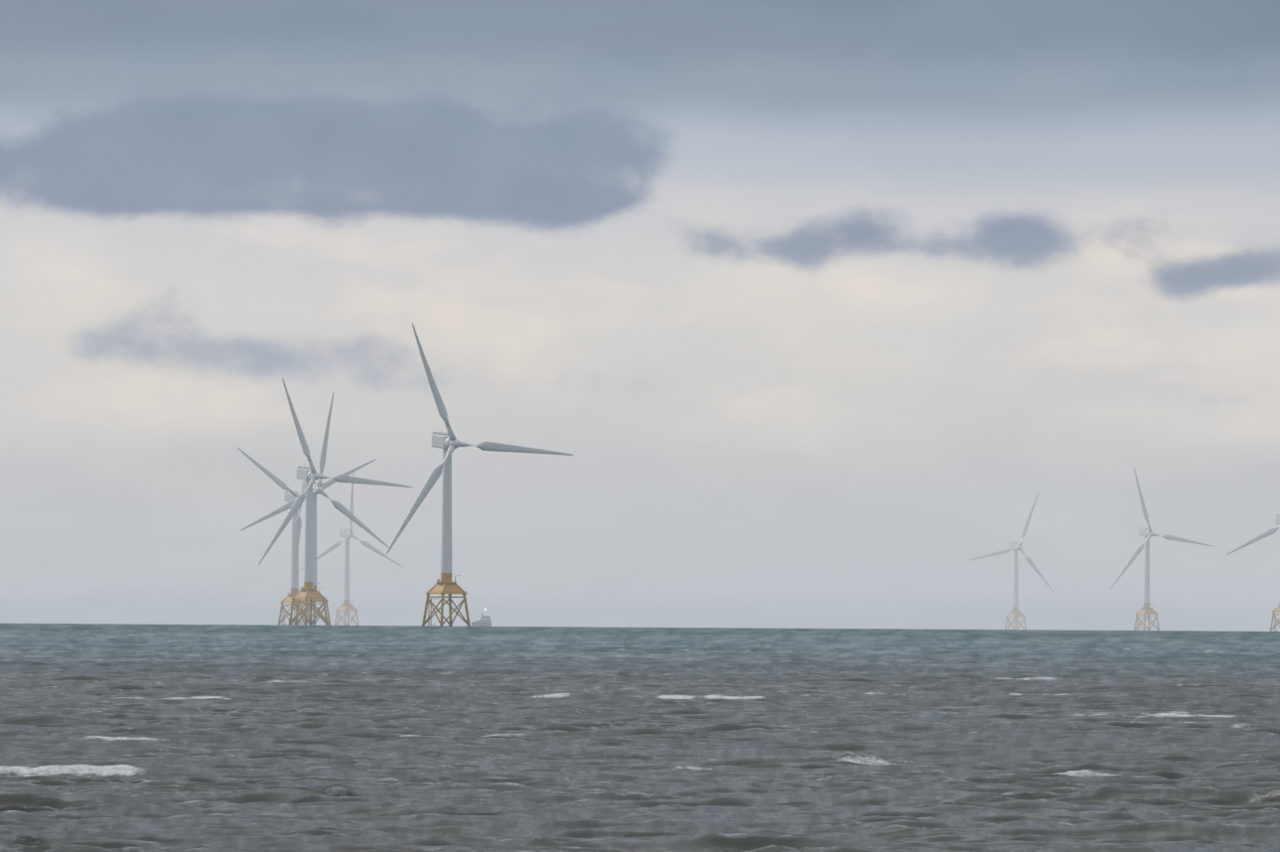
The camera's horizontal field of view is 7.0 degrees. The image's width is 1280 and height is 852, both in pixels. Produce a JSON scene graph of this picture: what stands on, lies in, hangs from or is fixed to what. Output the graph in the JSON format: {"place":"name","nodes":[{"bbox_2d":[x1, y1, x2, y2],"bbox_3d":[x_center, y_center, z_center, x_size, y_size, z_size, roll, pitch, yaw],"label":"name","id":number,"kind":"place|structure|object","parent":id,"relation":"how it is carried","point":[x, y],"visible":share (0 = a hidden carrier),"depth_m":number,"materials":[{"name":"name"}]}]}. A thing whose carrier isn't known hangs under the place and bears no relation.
{"place":"outdoors","nodes":[
{"label":"outdoors","id":0,"kind":"place"},
{"bbox_2d":[0,623,1279,851],"bbox_3d":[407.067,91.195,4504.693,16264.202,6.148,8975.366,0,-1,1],"label":"sea","id":1,"kind":"structure","parent":0,"point":[119,737],"depth_m":358.10,"materials":[{"name":"liquid"}]},
{"bbox_2d":[237,447,376,625],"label":"turbine","id":2,"kind":"object","parent":1,"relation":"in","point":[290,495],"visible":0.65,"depth_m":9370.72,"materials":[{"name":"grey metal"}]},
{"bbox_2d":[239,393,389,625],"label":"turbine","id":3,"kind":"object","parent":1,"relation":"in","point":[338,505],"visible":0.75,"depth_m":8739.57,"materials":[{"name":"grey metal"}]},
{"bbox_2d":[258,377,412,625],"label":"turbine","id":4,"kind":"object","parent":1,"relation":"in","point":[310,476],"visible":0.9,"depth_m":7935.90,"materials":[{"name":"grey metal"}]},
{"bbox_2d":[300,467,402,625],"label":"turbine","id":5,"kind":"object","parent":1,"relation":"in","point":[348,534],"visible":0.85,"depth_m":12883.83,"materials":[{"name":"grey metal"}]},
{"bbox_2d":[386,322,573,626],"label":"turbine","id":6,"kind":"object","parent":1,"relation":"in","point":[449,443],"visible":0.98,"depth_m":6476.76,"materials":[{"name":"grey metal"}]},
{"bbox_2d":[471,608,491,626],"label":"work boat","id":7,"kind":"object","parent":1,"relation":"on","point":[485,621],"visible":0.96,"depth_m":8994.11,"materials":[{"name":"grey metal"}]},
{"bbox_2d":[969,490,1054,629],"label":"turbine","id":8,"kind":"object","parent":1,"relation":"in","point":[1015,613],"visible":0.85,"depth_m":14092.31,"materials":[{"name":"grey metal"}]},
{"bbox_2d":[1110,467,1212,630],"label":"turbine","id":9,"kind":"object","parent":1,"relation":"in","point":[1148,533],"visible":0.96,"depth_m":12123.01,"materials":[{"name":"grey metal"}]},
{"bbox_2d":[1225,515,1279,631],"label":"turbine","id":10,"kind":"object","parent":1,"relation":"in","point":[1270,531],"visible":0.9,"depth_m":10755.76,"materials":[{"name":"grey metal"}]},
{"bbox_2d":[0,0,1279,631],"label":"sky","id":11,"kind":"structure","parent":0,"point":[813,305],"materials":[{"name":"grey"}]}
]}

